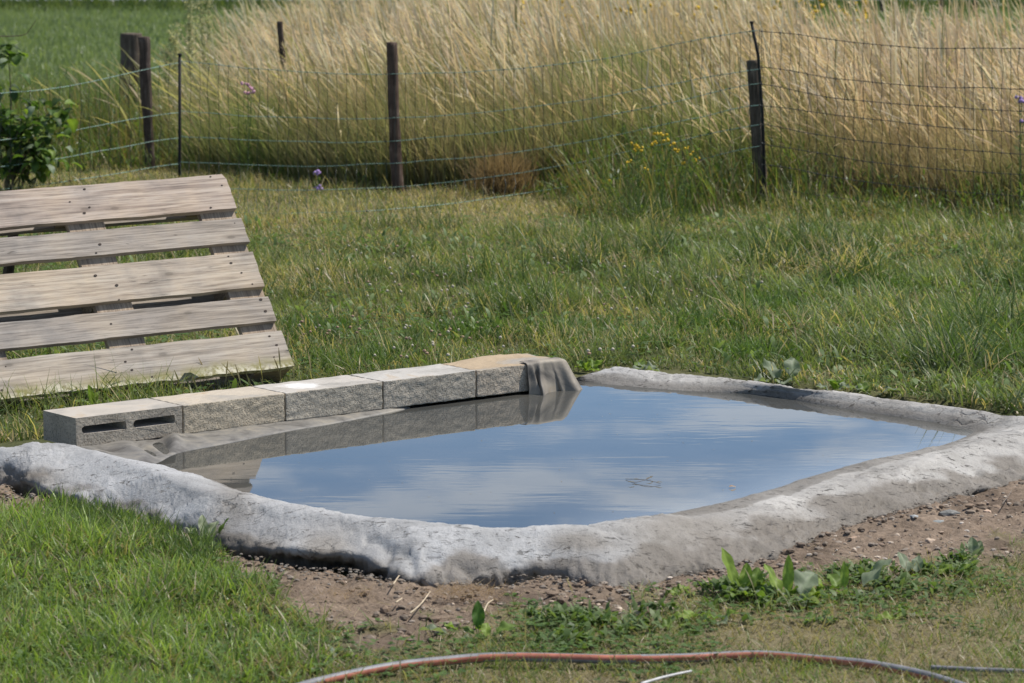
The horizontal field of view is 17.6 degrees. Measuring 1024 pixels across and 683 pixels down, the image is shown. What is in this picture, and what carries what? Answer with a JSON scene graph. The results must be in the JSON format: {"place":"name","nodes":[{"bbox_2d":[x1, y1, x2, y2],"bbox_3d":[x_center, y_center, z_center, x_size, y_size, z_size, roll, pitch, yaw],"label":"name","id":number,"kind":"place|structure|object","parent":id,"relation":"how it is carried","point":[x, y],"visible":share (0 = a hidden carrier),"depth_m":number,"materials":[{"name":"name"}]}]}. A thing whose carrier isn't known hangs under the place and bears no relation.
{"place":"outdoors","nodes":[
{"label":"outdoors","id":0,"kind":"place"},
{"bbox_2d":[0,0,1023,682],"bbox_3d":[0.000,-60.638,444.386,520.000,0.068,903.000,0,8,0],"label":"ground","id":1,"kind":"structure","parent":0,"point":[952,528],"depth_m":8.43,"materials":[{"name":"soil"}]},
{"bbox_2d":[3,235,17,273],"bbox_3d":[-1.817,-0.106,11.783,0.043,0.630,0.237,-5,10,-33],"label":"wooden stake","id":2,"kind":"object","parent":1,"relation":"on","point":[8,269],"visible":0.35,"depth_m":11.70,"materials":[{"name":"brown wood"}]},
{"bbox_2d":[1,650,35,665],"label":"leaf rosette","id":3,"kind":"object","parent":1,"relation":"on","point":[16,652],"visible":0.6,"depth_m":7.56,"materials":[{"name":"green plant"}]},
{"bbox_2d":[0,20,81,190],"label":"leafy shrub","id":4,"kind":"object","parent":1,"relation":"on","point":[41,167],"visible":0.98,"depth_m":18.75,"materials":[{"name":"green plant"}]},
{"bbox_2d":[44,405,63,409],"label":"broadleaf weed","id":5,"kind":"object","parent":1,"relation":"on","point":[57,407],"visible":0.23,"depth_m":11.05,"materials":[{"name":"green plant"}]},
{"bbox_2d":[75,385,122,404],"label":"broadleaf weed","id":6,"kind":"object","parent":1,"relation":"on","point":[90,388],"visible":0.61,"depth_m":11.14,"materials":[{"name":"green plant"}]},
{"bbox_2d":[120,33,141,105],"bbox_3d":[-2.832,-1.900,24.575,0.193,0.790,0.187,0,8,0],"label":"fence post","id":7,"kind":"object","parent":1,"relation":"on","point":[127,40],"visible":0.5,"depth_m":24.48,"materials":[{"name":"brown wood"}]},
{"bbox_2d":[138,36,154,169],"bbox_3d":[-2.253,-1.398,20.371,0.096,0.966,0.071,0,8,0],"label":"fence post","id":8,"kind":"object","parent":1,"relation":"on","point":[145,63],"visible":0.77,"depth_m":20.33,"materials":[{"name":"brown wood"}]},
{"bbox_2d":[0,174,293,408],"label":"wooden pallet","id":9,"kind":"object","parent":1,"relation":"on","point":[100,294],"visible":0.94,"depth_m":11.58,"materials":[{"name":"grey wood"}]},
{"bbox_2d":[159,23,181,111],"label":"seeding weed","id":10,"kind":"object","parent":1,"relation":"on","point":[175,50],"visible":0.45,"depth_m":22.96,"materials":[{"name":"green plant"}]},
{"bbox_2d":[177,53,181,176],"bbox_3d":[-1.988,-1.303,19.781,0.031,0.842,0.026,3,9,22],"label":"fence rod","id":11,"kind":"object","parent":1,"relation":"on","point":[179,55],"visible":0.68,"depth_m":19.76,"materials":[{"name":"black metal"}]},
{"bbox_2d":[0,63,178,189],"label":"fence netting","id":12,"kind":"object","parent":11,"relation":"attached to","point":[139,118],"visible":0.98,"depth_m":19.25,"materials":[{"name":"metal"}]},
{"bbox_2d":[181,0,200,102],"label":"seeding weed","id":13,"kind":"object","parent":1,"relation":"on","point":[189,28],"visible":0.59,"depth_m":22.31,"materials":[{"name":"plant"}]},
{"bbox_2d":[193,0,216,84],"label":"seeding weed","id":14,"kind":"object","parent":1,"relation":"on","point":[202,13],"visible":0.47,"depth_m":22.73,"materials":[{"name":"plant"}]},
{"bbox_2d":[185,515,228,535],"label":"broadleaf weed","id":15,"kind":"object","parent":1,"relation":"on","point":[201,520],"visible":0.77,"depth_m":8.95,"materials":[{"name":"green plant"}]},
{"bbox_2d":[78,406,409,463],"bbox_3d":[-0.936,0.287,10.500,0.502,0.050,1.458,5,9,32],"label":"pond liner","id":16,"kind":"object","parent":1,"relation":"on","point":[174,443],"visible":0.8,"depth_m":10.34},
{"bbox_2d":[43,398,181,445],"bbox_3d":[-1.250,0.254,10.340,0.390,0.094,0.196,-7,10,-39],"label":"concrete block","id":17,"kind":"object","parent":16,"relation":"on","point":[129,420],"depth_m":10.27,"materials":[{"name":"grey concrete"}]},
{"bbox_2d":[150,386,283,432],"bbox_3d":[-0.944,0.219,10.588,0.392,0.096,0.196,-7,10,-39],"label":"concrete block","id":18,"kind":"object","parent":16,"relation":"on","point":[224,409],"depth_m":10.53,"materials":[{"name":"grey concrete"}]},
{"bbox_2d":[252,375,381,420],"bbox_3d":[-0.639,0.184,10.836,0.392,0.096,0.196,-7,10,-39],"label":"concrete block","id":19,"kind":"object","parent":16,"relation":"on","point":[323,397],"depth_m":10.77,"materials":[{"name":"grey concrete"}]},
{"bbox_2d":[224,598,268,606],"bbox_3d":[-0.655,0.651,8.171,0.102,0.034,0.078,6,10,37],"label":"leaf rosette","id":20,"kind":"object","parent":1,"relation":"on","point":[232,599],"visible":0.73,"depth_m":8.16,"materials":[{"name":"green plant"}]},
{"bbox_2d":[240,81,254,176],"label":"pink flower","id":21,"kind":"object","parent":1,"relation":"on","point":[252,91],"visible":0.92,"depth_m":19.69,"materials":[{"name":"green plant"}]},
{"bbox_2d":[230,650,301,676],"bbox_3d":[-0.559,0.724,7.473,0.200,0.072,0.214,0,8,0],"label":"straw heap","id":22,"kind":"object","parent":1,"relation":"on","point":[265,662],"visible":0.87,"depth_m":7.48,"materials":[{"name":"green plant"}]},
{"bbox_2d":[277,21,285,81],"bbox_3d":[-1.503,-1.590,21.589,0.059,1.006,0.044,0,8,0],"label":"meadow post","id":23,"kind":"object","parent":1,"relation":"on","point":[280,33],"visible":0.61,"depth_m":21.52,"materials":[{"name":"brown wood"}]},
{"bbox_2d":[275,657,321,678],"bbox_3d":[-0.497,0.741,7.485,0.106,0.029,0.117,-6,10,-37],"label":"leaf rosette","id":24,"kind":"object","parent":1,"relation":"on","point":[300,674],"visible":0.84,"depth_m":7.46,"materials":[{"name":"green plant"}]},
{"bbox_2d":[312,170,322,195],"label":"violet flower","id":25,"kind":"object","parent":1,"relation":"on","point":[317,173],"visible":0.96,"depth_m":18.62,"materials":[{"name":"purple plant"}]},
{"bbox_2d":[319,646,357,664],"bbox_3d":[-0.414,0.727,7.600,0.104,0.041,0.084,-7,11,-41],"label":"leaf rosette","id":26,"kind":"object","parent":1,"relation":"on","point":[336,652],"visible":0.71,"depth_m":7.60,"materials":[{"name":"green plant"}]},
{"bbox_2d":[306,578,376,601],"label":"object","id":27,"kind":"object","parent":1,"relation":"on","point":[334,592],"visible":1,"depth_m":8.23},
{"bbox_2d":[360,659,391,667],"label":"leaf rosette","id":28,"kind":"object","parent":1,"relation":"on","point":[375,661],"visible":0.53,"depth_m":7.50,"materials":[{"name":"green plant"}]},
{"bbox_2d":[386,42,403,192],"bbox_3d":[-0.667,-1.211,18.903,0.101,1.005,0.074,0,8,0],"label":"fence post","id":29,"kind":"object","parent":1,"relation":"on","point":[392,70],"visible":0.83,"depth_m":18.87,"materials":[{"name":"brown wood"}]},
{"bbox_2d":[179,30,761,213],"bbox_3d":[-0.765,-1.236,18.046,3.822,0.944,1.876,4,9,28],"label":"fence netting","id":30,"kind":"object","parent":29,"relation":"attached to","point":[484,133],"visible":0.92,"depth_m":18.59,"materials":[{"name":"grey metal"}]},
{"bbox_2d":[349,364,475,408],"bbox_3d":[-0.334,0.150,11.084,0.391,0.096,0.196,-7,10,-39],"label":"concrete block","id":31,"kind":"object","parent":1,"relation":"on","point":[409,386],"depth_m":11.03,"materials":[{"name":"grey concrete"}]},
{"bbox_2d":[409,591,430,613],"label":"dry stalk","id":32,"kind":"object","parent":1,"relation":"on","point":[420,603],"visible":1,"depth_m":8.11,"materials":[{"name":"beige plant"}]},
{"bbox_2d":[417,601,516,639],"bbox_3d":[-0.106,0.661,7.832,0.239,0.085,0.095,0,8,0],"label":"broadleaf weed","id":33,"kind":"object","parent":1,"relation":"on","point":[478,615],"visible":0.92,"depth_m":7.84,"materials":[{"name":"green plant"}]},
{"bbox_2d":[413,574,521,602],"bbox_3d":[-0.104,0.619,8.259,0.300,0.078,0.235,0,8,0],"label":"straw heap","id":34,"kind":"object","parent":1,"relation":"on","point":[453,589],"visible":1,"depth_m":8.25,"materials":[{"name":"brown plant"}]},
{"bbox_2d":[443,354,549,396],"bbox_3d":[-0.032,0.110,11.328,0.381,0.106,0.196,-7,10,-39],"label":"concrete block","id":35,"kind":"object","parent":1,"relation":"on","point":[500,374],"depth_m":11.23,"materials":[{"name":"grey concrete"}]},
{"bbox_2d":[520,357,581,395],"bbox_3d":[0.148,0.129,11.330,0.233,0.134,0.107,-7,10,-40],"label":"liner flap","id":36,"kind":"object","parent":35,"relation":"hanging from","point":[548,375],"visible":0.96,"depth_m":11.32,"materials":[{"name":"grey fabric"}]},
{"bbox_2d":[446,134,552,195],"bbox_3d":[-0.055,-1.020,18.799,0.603,0.354,0.617,-6,10,-37],"label":"dried clump","id":37,"kind":"object","parent":1,"relation":"on","point":[510,180],"visible":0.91,"depth_m":18.76,"materials":[{"name":"brown plant"}]},
{"bbox_2d":[0,150,1023,442],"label":"lawn grass","id":38,"kind":"structure","parent":1,"relation":"on","point":[950,344],"depth_m":14.21,"materials":[{"name":"green plant"}]},
{"bbox_2d":[0,483,1023,682],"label":"front turf","id":39,"kind":"structure","parent":1,"relation":"on","point":[49,531],"depth_m":7.88,"materials":[{"name":"green plant"}]},
{"bbox_2d":[0,367,1023,587],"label":"concrete edging","id":40,"kind":"object","parent":1,"relation":"on","point":[987,454],"visible":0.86,"depth_m":9.06,"materials":[{"name":"grey concrete"}]},
{"bbox_2d":[0,21,1023,225],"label":"weeds","id":41,"kind":"object","parent":1,"relation":"on","point":[91,139],"visible":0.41,"depth_m":18.34,"materials":[{"name":"green plant"}]},
{"bbox_2d":[0,207,1023,682],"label":"clover leaves","id":42,"kind":"object","parent":1,"relation":"on","point":[566,615],"visible":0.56,"depth_m":8.39,"materials":[{"name":"green plant"}]},
{"bbox_2d":[0,2,1023,132],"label":"field crop","id":43,"kind":"object","parent":1,"relation":"on","point":[161,26],"visible":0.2,"depth_m":37.49,"materials":[{"name":"green plant"}]},
{"bbox_2d":[0,0,1023,12],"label":"road verge","id":44,"kind":"structure","parent":1,"relation":"on","point":[158,4],"depth_m":44.70,"materials":[{"name":"green plant"}]},
{"bbox_2d":[118,0,1023,210],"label":"meadow grass","id":45,"kind":"structure","parent":1,"relation":"on","point":[431,38],"depth_m":19.57,"materials":[{"name":"beige plant"}]},
{"bbox_2d":[520,0,866,47],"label":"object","id":46,"kind":"structure","parent":45,"relation":"on","point":[815,11],"depth_m":24.14,"materials":[{"name":"plant"}]},
{"bbox_2d":[553,622,594,642],"bbox_3d":[0.140,0.699,7.857,0.095,0.046,0.100,-4,9,-29],"label":"leaf rosette","id":47,"kind":"object","parent":1,"relation":"on","point":[593,632],"visible":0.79,"depth_m":7.85,"materials":[{"name":"green plant"}]},
{"bbox_2d":[575,358,602,371],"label":"broadleaf weed","id":48,"kind":"object","parent":1,"relation":"on","point":[584,365],"visible":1,"depth_m":12.04,"materials":[{"name":"green plant"}]},
{"bbox_2d":[599,615,643,634],"bbox_3d":[0.262,0.682,7.916,0.111,0.038,0.096,0,8,0],"label":"leaf rosette","id":49,"kind":"object","parent":1,"relation":"on","point":[616,623],"visible":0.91,"depth_m":7.94,"materials":[{"name":"green plant"}]},
{"bbox_2d":[608,159,648,221],"bbox_3d":[0.602,-0.769,17.027,0.213,0.353,0.102,0,8,0],"label":"yellow flower plant","id":50,"kind":"object","parent":1,"relation":"on","point":[632,179],"visible":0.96,"depth_m":17.02,"materials":[{"name":"green plant"}]},
{"bbox_2d":[298,650,964,682],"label":"garden hose","id":51,"kind":"object","parent":1,"relation":"on","point":[537,657],"visible":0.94,"depth_m":7.54,"materials":[{"name":"orange rubber"}]},
{"bbox_2d":[630,140,647,221],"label":"yellow flower plant","id":52,"kind":"object","parent":1,"relation":"on","point":[635,150],"visible":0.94,"depth_m":17.14,"materials":[{"name":"green plant"}]},
{"bbox_2d":[632,361,659,371],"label":"broadleaf weed","id":53,"kind":"object","parent":1,"relation":"on","point":[648,366],"visible":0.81,"depth_m":12.07,"materials":[{"name":"green plant"}]},
{"bbox_2d":[650,130,675,207],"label":"yellow flower plant","id":54,"kind":"object","parent":1,"relation":"on","point":[663,141],"visible":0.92,"depth_m":17.26,"materials":[{"name":"green plant"}]},
{"bbox_2d":[640,670,691,682],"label":"grey cane","id":55,"kind":"object","parent":1,"relation":"on","point":[663,677],"visible":1,"depth_m":7.29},
{"bbox_2d":[665,584,694,595],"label":"broadleaf weed","id":56,"kind":"object","parent":1,"relation":"on","point":[673,590],"visible":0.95,"depth_m":8.30,"materials":[{"name":"green plant"}]},
{"bbox_2d":[661,617,702,634],"bbox_3d":[0.415,0.681,7.900,0.118,0.029,0.060,8,11,43],"label":"leaf rosette","id":57,"kind":"object","parent":1,"relation":"on","point":[665,623],"visible":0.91,"depth_m":7.92,"materials":[{"name":"green plant"}]},
{"bbox_2d":[673,144,699,222],"bbox_3d":[0.906,-0.830,17.208,0.143,0.421,0.177,0,8,0],"label":"yellow flower plant","id":58,"kind":"object","parent":1,"relation":"on","point":[685,176],"visible":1,"depth_m":17.18,"materials":[{"name":"green plant"}]},
{"bbox_2d":[670,608,736,624],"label":"broadleaf weed","id":59,"kind":"object","parent":1,"relation":"on","point":[710,615],"visible":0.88,"depth_m":7.99,"materials":[{"name":"green plant"}]},
{"bbox_2d":[716,547,766,597],"bbox_3d":[0.581,0.585,8.237,0.129,0.123,0.161,-5,10,-33],"label":"broadleaf weed","id":60,"kind":"object","parent":1,"relation":"on","point":[755,574],"visible":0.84,"depth_m":8.27,"materials":[{"name":"green plant"}]},
{"bbox_2d":[746,60,767,204],"bbox_3d":[1.358,-1.078,18.192,0.142,0.944,0.078,0,8,0],"label":"fence post","id":61,"kind":"object","parent":1,"relation":"on","point":[756,131],"visible":0.63,"depth_m":18.14,"materials":[{"name":"grey wood"}]},
{"bbox_2d":[749,21,765,204],"bbox_3d":[1.349,-1.203,18.114,0.104,1.106,0.025,0,8,0],"label":"fence rod","id":62,"kind":"object","parent":1,"relation":"on","point":[762,109],"visible":0.79,"depth_m":18.10,"materials":[{"name":"black metal"}]},
{"bbox_2d":[754,357,800,383],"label":"broadleaf weed","id":63,"kind":"object","parent":1,"relation":"on","point":[791,363],"visible":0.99,"depth_m":11.78,"materials":[{"name":"green plant"}]},
{"bbox_2d":[747,555,822,607],"bbox_3d":[0.680,0.605,8.185,0.198,0.140,0.174,0,8,0],"label":"broadleaf weed","id":64,"kind":"object","parent":1,"relation":"on","point":[807,580],"visible":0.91,"depth_m":8.21,"materials":[{"name":"green plant"}]},
{"bbox_2d":[803,611,837,624],"bbox_3d":[0.738,0.669,7.977,0.094,0.024,0.064,-3,9,-22],"label":"leaf rosette","id":65,"kind":"object","parent":1,"relation":"on","point":[811,613],"visible":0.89,"depth_m":7.99,"materials":[{"name":"green plant"}]},
{"bbox_2d":[816,379,848,390],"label":"broadleaf weed","id":66,"kind":"object","parent":1,"relation":"on","point":[837,384],"visible":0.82,"depth_m":11.54,"materials":[{"name":"green plant"}]},
{"bbox_2d":[810,559,891,599],"bbox_3d":[0.846,0.604,8.289,0.229,0.103,0.127,0,8,0],"label":"broadleaf weed","id":67,"kind":"object","parent":1,"relation":"on","point":[838,581],"visible":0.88,"depth_m":8.30,"materials":[{"name":"green plant"}]},
{"bbox_2d":[847,382,900,394],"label":"broadleaf weed","id":68,"kind":"object","parent":1,"relation":"on","point":[864,387],"visible":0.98,"depth_m":11.50,"materials":[{"name":"green plant"}]},
{"bbox_2d":[880,0,883,12],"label":"meadow post","id":69,"kind":"object","parent":1,"relation":"on","point":[881,7],"visible":0.17,"depth_m":43.18,"materials":[{"name":"brown wood"}]},
{"bbox_2d":[760,30,1023,214],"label":"fence netting","id":70,"kind":"object","parent":1,"relation":"on","point":[909,123],"visible":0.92,"depth_m":17.63,"materials":[{"name":"grey metal"}]},
{"bbox_2d":[876,604,924,619],"bbox_3d":[0.942,0.664,8.037,0.072,0.030,0.130,8,11,44],"label":"leaf rosette","id":71,"kind":"object","parent":1,"relation":"on","point":[887,615],"visible":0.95,"depth_m":8.04,"materials":[{"name":"green plant"}]},
{"bbox_2d":[926,538,934,542],"bbox_3d":[1.141,0.542,8.972,0.032,0.014,0.026,-5,9,-31],"label":"stone","id":72,"kind":"object","parent":1,"relation":"on","point":[929,540],"visible":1,"depth_m":8.97,"materials":[{"name":"beige stone"}]},
{"bbox_2d":[896,552,977,578],"bbox_3d":[1.091,0.582,8.481,0.207,0.061,0.129,1,8,10],"label":"broadleaf weed","id":73,"kind":"object","parent":1,"relation":"on","point":[903,558],"visible":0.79,"depth_m":8.51,"materials":[{"name":"green plant"}]},
{"bbox_2d":[938,510,959,516],"bbox_3d":[1.245,0.495,9.406,0.058,0.026,0.045,3,9,22],"label":"stone","id":74,"kind":"object","parent":1,"relation":"on","point":[947,513],"visible":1,"depth_m":9.39,"materials":[{"name":"grey stone"}]},
{"bbox_2d":[964,537,983,557],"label":"broadleaf weed","id":75,"kind":"object","parent":1,"relation":"on","point":[973,545],"visible":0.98,"depth_m":8.72,"materials":[{"name":"green plant"}]},
{"bbox_2d":[931,665,1023,673],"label":"thin pipe","id":76,"kind":"object","parent":1,"relation":"on","point":[937,667],"visible":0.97,"depth_m":7.45,"materials":[{"name":"grey rubber"}]},
{"bbox_2d":[1014,94,1023,209],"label":"violet flower","id":77,"kind":"object","parent":1,"relation":"on","point":[1020,99],"visible":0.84,"depth_m":17.54,"materials":[{"name":"green plant"}]},
{"bbox_2d":[0,479,1023,647],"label":"gravel","id":78,"kind":"structure","parent":0,"point":[401,630],"depth_m":8.50,"materials":[{"name":"gravel"}]},
{"bbox_2d":[144,381,972,527],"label":"pond water","id":79,"kind":"structure","parent":0,"point":[524,457],"depth_m":10.10,"materials":[{"name":"blue liquid"}]},
{"bbox_2d":[629,476,660,483],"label":"floating twig","id":80,"kind":"object","parent":79,"relation":"on","point":[643,480],"visible":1,"depth_m":9.62,"materials":[{"name":"brown wood"}]}
]}

